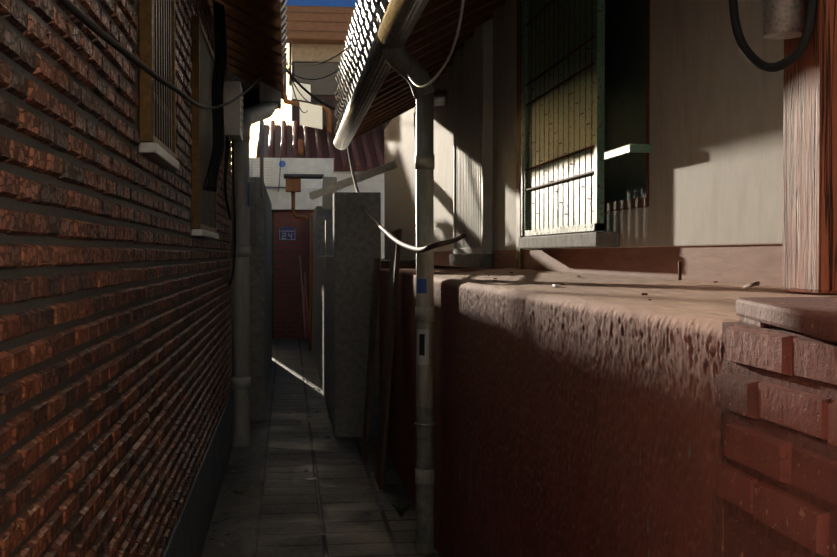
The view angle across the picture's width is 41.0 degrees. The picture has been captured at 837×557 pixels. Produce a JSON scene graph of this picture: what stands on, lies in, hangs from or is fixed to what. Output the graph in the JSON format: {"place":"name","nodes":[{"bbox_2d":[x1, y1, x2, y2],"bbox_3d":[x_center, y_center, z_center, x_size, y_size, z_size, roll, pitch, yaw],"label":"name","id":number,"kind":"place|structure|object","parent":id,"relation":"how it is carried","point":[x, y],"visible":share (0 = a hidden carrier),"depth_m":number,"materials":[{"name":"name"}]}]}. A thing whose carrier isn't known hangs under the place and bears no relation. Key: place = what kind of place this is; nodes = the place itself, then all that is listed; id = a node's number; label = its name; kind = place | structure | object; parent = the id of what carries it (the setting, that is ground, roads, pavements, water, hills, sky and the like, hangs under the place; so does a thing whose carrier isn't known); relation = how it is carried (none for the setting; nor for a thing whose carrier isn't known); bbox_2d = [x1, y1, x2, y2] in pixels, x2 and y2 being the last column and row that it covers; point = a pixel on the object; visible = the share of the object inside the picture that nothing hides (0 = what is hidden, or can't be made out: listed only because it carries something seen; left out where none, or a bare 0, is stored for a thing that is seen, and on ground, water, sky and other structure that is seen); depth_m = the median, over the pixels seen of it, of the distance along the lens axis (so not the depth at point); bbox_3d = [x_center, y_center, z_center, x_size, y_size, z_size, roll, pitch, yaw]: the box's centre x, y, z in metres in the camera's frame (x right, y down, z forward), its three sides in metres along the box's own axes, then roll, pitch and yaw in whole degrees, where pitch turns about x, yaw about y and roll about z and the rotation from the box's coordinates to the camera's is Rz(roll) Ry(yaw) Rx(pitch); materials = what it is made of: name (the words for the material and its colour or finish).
{"place":"outdoors","nodes":[
{"label":"outdoors","id":0,"kind":"place"},
{"bbox_2d":[231,43,290,170],"label":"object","id":1,"kind":"structure","parent":0,"point":[277,116],"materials":[{"name":"white paint"}]},
{"bbox_2d":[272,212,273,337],"bbox_3d":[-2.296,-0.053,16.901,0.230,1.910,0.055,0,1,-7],"label":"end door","id":2,"kind":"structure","parent":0,"point":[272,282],"depth_m":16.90,"materials":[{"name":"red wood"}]},
{"bbox_2d":[272,210,273,280],"bbox_3d":[-2.293,-0.073,16.878,0.260,1.950,0.040,0,1,-7],"label":"door frame","id":3,"kind":"object","parent":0,"point":[273,232],"visible":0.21,"depth_m":16.86,"materials":[{"name":"brown wood"}]},
{"bbox_2d":[289,43,291,85],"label":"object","id":4,"kind":"structure","parent":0,"point":[290,49],"depth_m":22.96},
{"bbox_2d":[249,158,333,188],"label":"white end wall","id":5,"kind":"structure","parent":0,"point":[325,166],"depth_m":17.17,"materials":[{"name":"white paint"}]},
{"bbox_2d":[252,158,288,187],"bbox_3d":[-2.196,-1.563,16.656,0.540,0.420,0.260,0,1,-7],"label":"ac unit","id":6,"kind":"object","parent":5,"relation":"attached to","point":[277,171],"visible":0.62,"depth_m":16.53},
{"bbox_2d":[253,161,272,183],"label":"vent slats","id":7,"kind":"object","parent":6,"relation":"attached to","point":[264,172],"visible":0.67,"depth_m":16.51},
{"bbox_2d":[201,338,439,556],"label":"alley floor","id":8,"kind":"structure","parent":0,"point":[281,509],"depth_m":5.98,"materials":[{"name":"grey concrete"}]},
{"bbox_2d":[274,210,313,337],"bbox_3d":[-1.749,-0.066,17.042,0.890,1.930,0.300,0,1,-7],"label":"door","id":9,"kind":"structure","parent":8,"relation":"on","point":[288,315],"depth_m":16.87,"materials":[{"name":"red wood"}]},
{"bbox_2d":[279,229,294,239],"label":"house number digits","id":10,"kind":"object","parent":9,"relation":"attached to","point":[285,235],"visible":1,"depth_m":16.82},
{"bbox_2d":[280,226,295,239],"bbox_3d":[-1.971,-0.684,16.837,0.255,0.215,0.001,0,1,-7],"label":"house number plate","id":11,"kind":"object","parent":9,"relation":"attached to","point":[287,230],"visible":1,"depth_m":16.84,"materials":[{"name":"blue metal"}]},
{"bbox_2d":[266,188,321,209],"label":"wall","id":12,"kind":"structure","parent":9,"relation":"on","point":[280,199],"depth_m":16.70,"materials":[{"name":"white paint"}]},
{"bbox_2d":[286,177,306,219],"bbox_3d":[-1.301,-0.849,11.917,0.221,0.446,0.150,0,1,-7],"label":"drainpipe","id":13,"kind":"object","parent":12,"relation":"attached to","point":[293,185],"visible":1,"depth_m":11.84,"materials":[{"name":"orange metal"}]},
{"bbox_2d":[284,174,323,178],"bbox_3d":[-1.225,-1.088,11.946,0.420,0.030,0.300,0,1,-7],"label":"hopper shelf","id":14,"kind":"object","parent":13,"relation":"on","point":[311,176],"visible":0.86,"depth_m":11.81,"materials":[{"name":"metal"}]},
{"bbox_2d":[218,428,374,523],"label":"fallen leaves","id":15,"kind":"object","parent":8,"relation":"on","point":[226,489],"visible":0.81,"depth_m":5.94,"materials":[{"name":"brown plant"}]},
{"bbox_2d":[299,255,308,338],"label":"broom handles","id":16,"kind":"object","parent":8,"relation":"on","point":[303,298],"visible":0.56,"depth_m":16.84,"materials":[{"name":"wood"}]},
{"bbox_2d":[303,285,307,338],"bbox_3d":[-1.698,0.503,16.834,0.027,0.804,0.135,-1,2,-40],"label":"pink broom","id":17,"kind":"object","parent":8,"relation":"on","point":[305,312],"visible":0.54,"depth_m":16.82,"materials":[{"name":"pink plastic"}]},
{"bbox_2d":[202,360,428,556],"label":"floor grit","id":18,"kind":"object","parent":8,"relation":"on","point":[235,532],"visible":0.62,"depth_m":5.92,"materials":[{"name":"grey gravel"}]},
{"bbox_2d":[309,255,332,428],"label":"wall","id":19,"kind":"structure","parent":8,"relation":"on","point":[322,323],"depth_m":9.86,"materials":[{"name":"grey concrete"}]},
{"bbox_2d":[308,213,312,350],"bbox_3d":[-1.384,0.044,14.444,0.042,1.782,0.105,1,1,28],"label":"door frame","id":20,"kind":"object","parent":19,"relation":"attached to","point":[310,290],"visible":0.88,"depth_m":14.43,"materials":[{"name":"brown wood"}]},
{"bbox_2d":[309,206,332,255],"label":"wall","id":21,"kind":"structure","parent":19,"relation":"on","point":[320,215],"depth_m":12.44,"materials":[{"name":"grey concrete"}]},
{"bbox_2d":[325,220,325,267],"bbox_3d":[-0.781,-0.289,9.421,0.004,0.400,0.150,0,1,-7],"label":"yellow wall notice","id":22,"kind":"object","parent":19,"relation":"attached to","point":[325,243],"depth_m":9.38,"materials":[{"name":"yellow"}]},
{"bbox_2d":[333,192,380,437],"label":"grey pillar","id":23,"kind":"structure","parent":8,"relation":"on","point":[356,240],"depth_m":7.71,"materials":[{"name":"concrete"}]},
{"bbox_2d":[362,229,401,488],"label":"leaning boards","id":24,"kind":"object","parent":8,"relation":"on","point":[387,362],"visible":1,"depth_m":6.17,"materials":[{"name":"brown wood"}]},
{"bbox_2d":[391,499,414,516],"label":"weed leaf blades","id":25,"kind":"object","parent":8,"relation":"on","point":[401,512],"visible":0.98,"depth_m":5.36,"materials":[{"name":"green plant"}]},
{"bbox_2d":[416,92,433,554],"bbox_3d":[0.027,0.186,4.717,0.073,1.950,0.074,0,1,-7],"label":"downpipe","id":26,"kind":"object","parent":8,"relation":"on","point":[424,220],"visible":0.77,"depth_m":4.68,"materials":[{"name":"white plastic"}]},
{"bbox_2d":[417,279,426,292],"bbox_3d":[0.013,0.032,4.683,0.043,0.060,0.007,1,1,23],"label":"blue sticker","id":27,"kind":"object","parent":26,"relation":"attached to","point":[421,285],"visible":1,"depth_m":4.68,"materials":[{"name":"blue paper"}]},
{"bbox_2d":[419,334,424,355],"bbox_3d":[0.015,0.277,4.686,0.022,0.090,0.011,0,1,-7],"label":"label marking","id":28,"kind":"object","parent":26,"relation":"attached to","point":[421,344],"visible":1,"depth_m":4.68,"materials":[{"name":"black"}]},
{"bbox_2d":[417,329,428,364],"bbox_3d":[0.017,0.287,4.689,0.053,0.150,0.011,0,1,18],"label":"pipe label","id":29,"kind":"object","parent":26,"relation":"attached to","point":[422,360],"visible":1,"depth_m":4.68,"materials":[{"name":"white"}]},
{"bbox_2d":[416,407,432,543],"bbox_3d":[0.019,0.827,4.713,0.077,0.570,0.038,1,1,23],"label":"pipe sleeve","id":30,"kind":"object","parent":26,"relation":"attached to","point":[424,492],"visible":0.93,"depth_m":4.70,"materials":[{"name":"grey plastic"}]},
{"bbox_2d":[415,154,434,483],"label":"downpipe collars","id":31,"kind":"object","parent":26,"relation":"attached to","point":[424,161],"visible":0.92,"depth_m":4.68,"materials":[{"name":"white plastic"}]},
{"bbox_2d":[415,249,434,425],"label":"downpipe brackets","id":32,"kind":"object","parent":26,"relation":"attached to","point":[434,422],"visible":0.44,"depth_m":4.69,"materials":[{"name":"grey metal"}]},
{"bbox_2d":[347,144,465,252],"bbox_3d":[-0.083,-1.008,6.960,0.521,1.703,5.290,0,1,-7],"label":"hanging cable","id":33,"kind":"object","parent":32,"relation":"attached to","point":[414,248],"visible":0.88,"depth_m":5.42,"materials":[{"name":"white"}]},
{"bbox_2d":[434,268,836,556],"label":"stucco wall","id":34,"kind":"structure","parent":8,"relation":"on","point":[575,415],"depth_m":2.51,"materials":[{"name":"red concrete"}]},
{"bbox_2d":[434,245,781,284],"bbox_3d":[0.652,-0.071,4.583,0.294,0.096,7.000,0,1,-7],"label":"wall base","id":35,"kind":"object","parent":34,"relation":"on","point":[749,264],"depth_m":3.10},
{"bbox_2d":[433,0,783,251],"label":"house wall","id":36,"kind":"structure","parent":35,"relation":"on","point":[716,142],"depth_m":2.86,"materials":[{"name":"beige paint"}]},
{"bbox_2d":[413,89,447,137],"bbox_3d":[0.076,-1.068,7.251,0.222,0.322,0.138,0,1,-7],"label":"junction box","id":37,"kind":"object","parent":36,"relation":"attached to","point":[440,97],"depth_m":7.22,"materials":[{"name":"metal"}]},
{"bbox_2d":[516,0,523,268],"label":"wall pipe","id":38,"kind":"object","parent":36,"relation":"attached to","point":[519,258],"depth_m":4.95,"materials":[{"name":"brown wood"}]},
{"bbox_2d":[519,232,619,248],"bbox_3d":[0.519,-0.134,4.053,0.077,0.048,1.180,0,1,-7],"label":"window sill","id":39,"kind":"structure","parent":36,"relation":"attached to","point":[593,240],"depth_m":3.75,"materials":[{"name":"grey concrete"}]},
{"bbox_2d":[519,0,540,235],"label":"window frame","id":40,"kind":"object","parent":39,"relation":"on","point":[522,88],"depth_m":4.55,"materials":[{"name":"white wood"}]},
{"bbox_2d":[523,0,604,235],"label":"window shutter slats","id":41,"kind":"object","parent":40,"relation":"attached to","point":[556,30],"depth_m":3.92,"materials":[{"name":"beige wood"}]},
{"bbox_2d":[525,0,594,190],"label":"window crossbars","id":42,"kind":"object","parent":41,"relation":"attached to","point":[565,80],"depth_m":3.97,"materials":[{"name":"green metal"}]},
{"bbox_2d":[528,0,594,214],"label":"shutter ties","id":43,"kind":"object","parent":41,"relation":"attached to","point":[546,114],"depth_m":3.97,"materials":[{"name":"beige metal"}]},
{"bbox_2d":[544,0,649,218],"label":"window frame","id":44,"kind":"object","parent":36,"relation":"attached to","point":[639,202],"visible":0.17,"depth_m":3.22,"materials":[{"name":"green wood"}]},
{"bbox_2d":[558,0,646,210],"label":"window glass","id":45,"kind":"object","parent":44,"relation":"attached to","point":[625,76],"visible":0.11,"depth_m":3.63,"materials":[{"name":"black glass"}]},
{"bbox_2d":[599,144,651,161],"bbox_3d":[0.610,-0.371,3.323,0.066,0.024,0.320,0,1,-7],"label":"window stay bar","id":46,"kind":"object","parent":36,"relation":"attached to","point":[632,148],"depth_m":3.19,"materials":[{"name":"white metal"}]},
{"bbox_2d":[488,272,758,299],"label":"pebbles","id":47,"kind":"object","parent":34,"relation":"on","point":[579,276],"visible":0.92,"depth_m":2.61,"materials":[{"name":"grey stone"}]},
{"bbox_2d":[678,262,759,288],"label":"cigarette butts","id":48,"kind":"object","parent":34,"relation":"on","point":[680,276],"visible":1,"depth_m":2.68,"materials":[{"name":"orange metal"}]},
{"bbox_2d":[782,0,836,293],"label":"timber post","id":49,"kind":"object","parent":34,"relation":"on","point":[809,251],"visible":1,"depth_m":1.99,"materials":[{"name":"red wood"}]},
{"bbox_2d":[729,0,816,71],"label":"cable","id":50,"kind":"object","parent":49,"relation":"attached to","point":[756,61],"visible":0.98,"depth_m":2.00,"materials":[{"name":"black rubber"}]},
{"bbox_2d":[763,0,804,39],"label":"electric meter","id":51,"kind":"object","parent":49,"relation":"attached to","point":[783,19],"visible":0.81,"depth_m":1.98,"materials":[{"name":"beige metal"}]},
{"bbox_2d":[263,125,386,170],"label":"tiled roof","id":52,"kind":"structure","parent":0,"point":[338,161],"depth_m":19.30,"materials":[{"name":"red tile"}]},
{"bbox_2d":[256,120,385,169],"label":"roof tiles","id":53,"kind":"object","parent":52,"relation":"on","point":[271,150],"visible":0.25,"depth_m":19.06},
{"bbox_2d":[322,177,336,209],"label":"pillar","id":54,"kind":"structure","parent":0,"point":[327,201],"depth_m":10.94,"materials":[{"name":"paint"}]},
{"bbox_2d":[309,161,396,199],"bbox_3d":[-0.574,-0.834,9.634,0.743,0.339,0.372,0,1,-7],"label":"wooden plank","id":55,"kind":"object","parent":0,"point":[346,182],"visible":0.96,"depth_m":9.45,"materials":[{"name":"wood"}]},
{"bbox_3d":[1.277,-2.042,5.067,2.830,1.990,8.100,0,1,-7],"label":"roof slab","id":56,"kind":"object","parent":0,"visible":0},
{"bbox_2d":[334,0,389,134],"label":"roof tile stack","id":57,"kind":"object","parent":56,"relation":"on","point":[367,18],"visible":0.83,"depth_m":6.29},
{"bbox_2d":[407,0,464,87],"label":"cable","id":58,"kind":"object","parent":57,"relation":"attached to","point":[451,50],"visible":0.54,"depth_m":3.40,"materials":[{"name":"grey rubber"}]},
{"bbox_3d":[0.165,-1.209,4.955,0.570,0.330,8.100,0,1,-7],"label":"eave soffit","id":59,"kind":"object","parent":56,"relation":"attached to","visible":0},
{"bbox_2d":[351,0,505,140],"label":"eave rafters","id":60,"kind":"object","parent":59,"relation":"attached to","point":[429,43],"visible":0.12,"depth_m":5.61,"materials":[{"name":"brown wood"}]},
{"bbox_2d":[333,0,434,149],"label":"gutter","id":61,"kind":"object","parent":60,"relation":"attached to","point":[387,52],"visible":0.98,"depth_m":4.65,"materials":[{"name":"plastic"}]},
{"label":"ground","id":62,"kind":"structure","parent":0,"visible":0},
{"bbox_2d":[163,391,232,556],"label":"plinth wall","id":63,"kind":"structure","parent":62,"relation":"on","point":[190,531],"depth_m":4.87,"materials":[{"name":"paint"}]},
{"bbox_2d":[0,0,231,556],"bbox_3d":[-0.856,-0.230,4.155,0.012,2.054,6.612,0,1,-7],"label":"brick wall","id":64,"kind":"structure","parent":63,"relation":"on","point":[148,533],"depth_m":2.23,"materials":[{"name":"brown brick"}]},
{"bbox_2d":[138,142,178,170],"bbox_3d":[-0.723,-0.339,3.144,0.045,0.027,0.610,0,1,-7],"label":"window sill","id":65,"kind":"structure","parent":64,"relation":"on","point":[158,155],"depth_m":2.98,"materials":[{"name":"concrete"}]},
{"bbox_2d":[138,0,175,158],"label":"window frame","id":66,"kind":"object","parent":65,"relation":"on","point":[145,52],"visible":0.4,"depth_m":2.85,"materials":[{"name":"brown wood"}]},
{"bbox_2d":[153,0,171,150],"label":"grille window","id":67,"kind":"structure","parent":66,"relation":"attached to","point":[162,114],"depth_m":3.16,"materials":[{"name":"grey metal"}]},
{"bbox_2d":[191,229,218,238],"bbox_3d":[-0.923,-0.191,4.876,0.045,0.027,1.010,0,1,-7],"label":"window sill","id":68,"kind":"structure","parent":64,"relation":"attached to","point":[203,233],"depth_m":4.53,"materials":[{"name":"concrete"}]},
{"bbox_2d":[190,16,215,232],"bbox_3d":[-0.928,-0.620,4.866,0.035,0.829,0.994,0,1,-7],"label":"window frame","id":69,"kind":"object","parent":68,"relation":"on","point":[196,23],"visible":0.62,"depth_m":4.37,"materials":[{"name":"brown wood"}]},
{"bbox_2d":[200,28,213,227],"bbox_3d":[-0.926,-0.620,4.867,0.020,0.785,0.950,0,1,-7],"label":"grille window","id":70,"kind":"structure","parent":69,"relation":"attached to","point":[206,126],"depth_m":4.78,"materials":[{"name":"grey metal"}]},
{"bbox_2d":[224,81,243,140],"bbox_3d":[-0.982,-0.858,5.857,0.135,0.270,0.500,0,1,-7],"label":"electric meter box","id":71,"kind":"object","parent":64,"relation":"attached to","point":[233,119],"visible":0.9,"depth_m":5.61,"materials":[{"name":"white plastic"}]},
{"bbox_2d":[231,73,259,108],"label":"roof slab","id":72,"kind":"structure","parent":62,"relation":"on","point":[251,96],"depth_m":7.82,"materials":[{"name":"grey concrete"}]},
{"bbox_2d":[57,0,264,285],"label":"cables","id":73,"kind":"object","parent":72,"relation":"attached to","point":[217,108],"visible":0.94,"depth_m":4.99,"materials":[{"name":"black plastic"}]},
{"bbox_2d":[232,81,280,446],"bbox_3d":[-1.020,-0.179,7.304,0.197,2.370,1.128,0,1,2],"label":"downpipe","id":74,"kind":"object","parent":72,"relation":"attached to","point":[269,104],"visible":0.73,"depth_m":6.77,"materials":[{"name":"grey plastic"}]},
{"bbox_2d":[231,128,250,388],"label":"downpipe collars","id":75,"kind":"object","parent":74,"relation":"attached to","point":[245,382],"visible":0.67,"depth_m":6.76,"materials":[{"name":"grey plastic"}]},
{"bbox_2d":[249,182,250,206],"bbox_3d":[-1.024,-0.508,6.796,0.010,0.150,0.080,0,1,-7],"label":"blue pipe sticker","id":76,"kind":"object","parent":74,"relation":"attached to","point":[249,194],"visible":0.79,"depth_m":6.77,"materials":[{"name":"blue"}]},
{"bbox_2d":[281,0,287,75],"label":"roof tile rows","id":77,"kind":"object","parent":72,"relation":"on","point":[283,27],"visible":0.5,"depth_m":6.35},
{"bbox_2d":[278,44,351,191],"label":"overhead wires","id":78,"kind":"object","parent":72,"relation":"attached to","point":[290,74],"visible":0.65,"depth_m":9.00,"materials":[{"name":"black rubber"}]},
{"bbox_2d":[291,82,321,128],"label":"plastic sheets","id":79,"kind":"object","parent":78,"relation":"attached to","point":[311,117],"visible":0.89,"depth_m":15.84,"materials":[{"name":"beige plastic"}]},
{"bbox_3d":[-0.715,-1.301,4.323,0.337,0.200,7.050,0,1,-7],"label":"left eave soffit","id":80,"kind":"object","parent":72,"relation":"attached to","visible":0},
{"bbox_2d":[208,0,282,99],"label":"eave rafters","id":81,"kind":"object","parent":80,"relation":"attached to","point":[254,39],"visible":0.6,"depth_m":5.83,"materials":[{"name":"brown wood"}]},
{"bbox_2d":[249,177,271,420],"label":"concrete pillar","id":82,"kind":"structure","parent":62,"relation":"on","point":[261,289],"depth_m":8.46,"materials":[{"name":"grey concrete"}]},
{"bbox_2d":[260,120,263,198],"bbox_3d":[-1.176,-1.032,8.398,0.026,0.870,0.026,-1,1,-29],"label":"pole","id":83,"kind":"object","parent":82,"relation":"on","point":[261,163],"visible":0.54,"depth_m":8.39,"materials":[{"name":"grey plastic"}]},
{"bbox_2d":[291,55,391,125],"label":"building wall","id":84,"kind":"structure","parent":62,"relation":"on","point":[331,100],"depth_m":21.35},
{"bbox_2d":[294,62,339,94],"bbox_3d":[-1.383,-3.794,21.360,1.950,0.600,0.050,0,1,-7],"label":"two storey window","id":85,"kind":"structure","parent":84,"relation":"in","point":[328,85],"depth_m":21.28,"materials":[{"name":"grey glass"}]},
{"bbox_2d":[292,44,344,62],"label":"building wall","id":86,"kind":"structure","parent":84,"relation":"attached to","point":[312,52],"depth_m":21.23,"materials":[{"name":"beige paint"}]},
{"bbox_2d":[285,5,354,44],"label":"roof","id":87,"kind":"structure","parent":84,"relation":"attached to","point":[306,37],"depth_m":20.82,"materials":[{"name":"brown wood"}]},
{"bbox_2d":[285,11,352,31],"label":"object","id":88,"kind":"object","parent":87,"relation":"attached to","point":[318,21],"depth_m":20.79,"materials":[{"name":"brown wood"}]},
{"bbox_2d":[285,0,356,6],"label":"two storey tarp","id":89,"kind":"object","parent":87,"relation":"on","point":[342,3],"depth_m":20.86,"materials":[{"name":"blue plastic"}]},
{"bbox_2d":[334,171,383,258],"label":"house","id":90,"kind":"structure","parent":62,"relation":"on","point":[374,183],"depth_m":18.28,"materials":[{"name":"white paint"}]},
{"bbox_2d":[283,66,331,154],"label":"orange downpipes","id":91,"kind":"object","parent":90,"relation":"on","point":[328,111],"visible":0.42,"depth_m":19.76,"materials":[{"name":"orange metal"}]},
{"bbox_2d":[381,259,415,267],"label":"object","id":92,"kind":"object","parent":62,"relation":"on","point":[404,263],"visible":0.07,"depth_m":8.02,"materials":[{"name":"brick"}]},
{"bbox_2d":[384,107,466,267],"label":"wall","id":93,"kind":"structure","parent":62,"relation":"on","point":[399,180],"depth_m":10.18,"materials":[{"name":"paint"}]},
{"bbox_2d":[379,268,492,506],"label":"wall","id":94,"kind":"structure","parent":62,"relation":"on","point":[401,443],"depth_m":6.17,"materials":[{"name":"red paint"}]},
{"bbox_2d":[449,254,492,267],"bbox_3d":[0.280,-0.099,6.155,0.070,0.069,1.070,0,1,-7],"label":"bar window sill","id":95,"kind":"structure","parent":94,"relation":"on","point":[475,260],"depth_m":5.84,"materials":[{"name":"grey concrete"}]},
{"bbox_2d":[453,18,492,253],"bbox_3d":[0.290,-0.769,6.142,0.050,1.270,1.020,0,1,-7],"label":"wall panel","id":96,"kind":"object","parent":95,"relation":"on","point":[472,138],"visible":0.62,"depth_m":5.95,"materials":[{"name":"white paint"}]},
{"bbox_2d":[720,343,721,450],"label":"wall","id":97,"kind":"structure","parent":62,"relation":"on","point":[721,413],"depth_m":1.66,"materials":[{"name":"concrete"}]},
{"bbox_2d":[722,322,836,556],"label":"pier mortar","id":98,"kind":"object","parent":62,"relation":"on","point":[795,438],"depth_m":1.44,"materials":[{"name":"concrete"}]},
{"bbox_2d":[715,326,836,556],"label":"pier bricks","id":99,"kind":"object","parent":98,"relation":"in","point":[810,526],"visible":0.79,"depth_m":1.41,"materials":[{"name":"red brick"}]},
{"bbox_2d":[736,297,836,342],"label":"pier cap slabs","id":100,"kind":"structure","parent":98,"relation":"on","point":[814,316],"depth_m":1.40,"materials":[{"name":"concrete"}]}
]}

